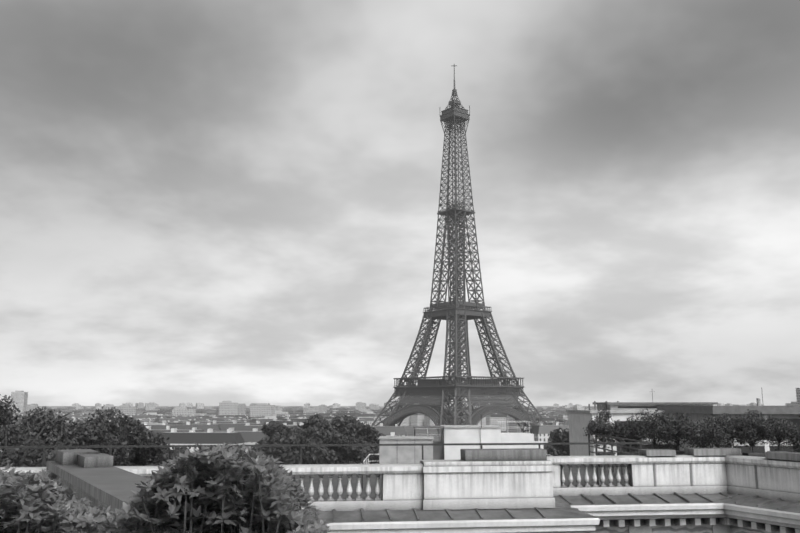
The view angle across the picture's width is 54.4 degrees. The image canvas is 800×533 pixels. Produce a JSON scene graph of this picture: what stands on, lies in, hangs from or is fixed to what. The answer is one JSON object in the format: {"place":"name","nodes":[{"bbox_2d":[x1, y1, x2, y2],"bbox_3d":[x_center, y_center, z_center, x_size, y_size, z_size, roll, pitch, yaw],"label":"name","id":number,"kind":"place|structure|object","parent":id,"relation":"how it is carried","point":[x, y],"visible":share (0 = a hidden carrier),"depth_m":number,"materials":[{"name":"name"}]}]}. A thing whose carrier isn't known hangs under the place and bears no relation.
{"place":"outdoors","nodes":[
{"label":"outdoors","id":0,"kind":"place"},
{"bbox_2d":[0,394,272,466],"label":"trees","id":1,"kind":"object","parent":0,"point":[57,431],"depth_m":49.51,"materials":[{"name":"plant"}]},
{"bbox_2d":[0,442,330,532],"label":"shrubs","id":2,"kind":"object","parent":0,"point":[282,494],"depth_m":5.12,"materials":[{"name":"plant"}]},
{"bbox_2d":[38,406,596,440],"bbox_3d":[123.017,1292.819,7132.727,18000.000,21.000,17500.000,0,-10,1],"label":"ground","id":3,"kind":"structure","parent":0,"point":[409,430],"depth_m":1326.09,"materials":[{"name":"grey"}]},
{"bbox_2d":[0,388,799,452],"bbox_3d":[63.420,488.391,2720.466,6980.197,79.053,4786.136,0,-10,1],"label":"city buildings","id":4,"kind":"structure","parent":3,"relation":"on","point":[227,422],"depth_m":1219.52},
{"bbox_2d":[361,414,551,463],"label":"rooftop structure","id":5,"kind":"object","parent":3,"relation":"on","point":[481,433],"visible":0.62,"depth_m":58.33,"materials":[{"name":"concrete"}]},
{"bbox_2d":[371,64,547,440],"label":"tower","id":6,"kind":"structure","parent":3,"relation":"on","point":[491,395],"depth_m":600.25,"materials":[{"name":"grey metal"}]},
{"bbox_2d":[566,393,717,455],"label":"building","id":7,"kind":"structure","parent":3,"relation":"on","point":[579,420],"depth_m":106.25,"materials":[{"name":"concrete"}]},
{"bbox_2d":[657,388,799,455],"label":"building","id":8,"kind":"structure","parent":3,"relation":"on","point":[789,413],"depth_m":86.89,"materials":[{"name":"concrete"}]},
{"bbox_2d":[168,414,569,464],"bbox_3d":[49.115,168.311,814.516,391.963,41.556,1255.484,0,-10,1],"label":"park trees","id":9,"kind":"object","parent":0,"point":[316,429],"depth_m":222.15,"materials":[{"name":"plant"}]},
{"bbox_2d":[0,448,799,532],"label":"balustrade","id":10,"kind":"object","parent":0,"point":[690,490],"depth_m":18.22,"materials":[{"name":"stone"}]},
{"bbox_2d":[46,449,150,516],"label":"parapet wall","id":11,"kind":"structure","parent":10,"relation":"on","point":[97,478],"depth_m":13.30,"materials":[{"name":"stone"}]},
{"bbox_2d":[0,433,652,488],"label":"roof railing","id":12,"kind":"object","parent":10,"relation":"on","point":[611,443],"visible":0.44,"depth_m":20.65,"materials":[{"name":"grey metal"}]},
{"bbox_2d":[595,450,785,466],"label":"planter boxes","id":13,"kind":"object","parent":10,"relation":"on","point":[756,454],"visible":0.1,"depth_m":27.22,"materials":[{"name":"grey wood"}]},
{"bbox_2d":[583,407,799,452],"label":"trees","id":14,"kind":"object","parent":13,"relation":"in","point":[666,431],"depth_m":27.17,"materials":[{"name":"plant"}]},
{"bbox_2d":[0,0,799,405],"label":"sky","id":15,"kind":"structure","parent":0,"point":[208,202],"materials":[{"name":"grey"}]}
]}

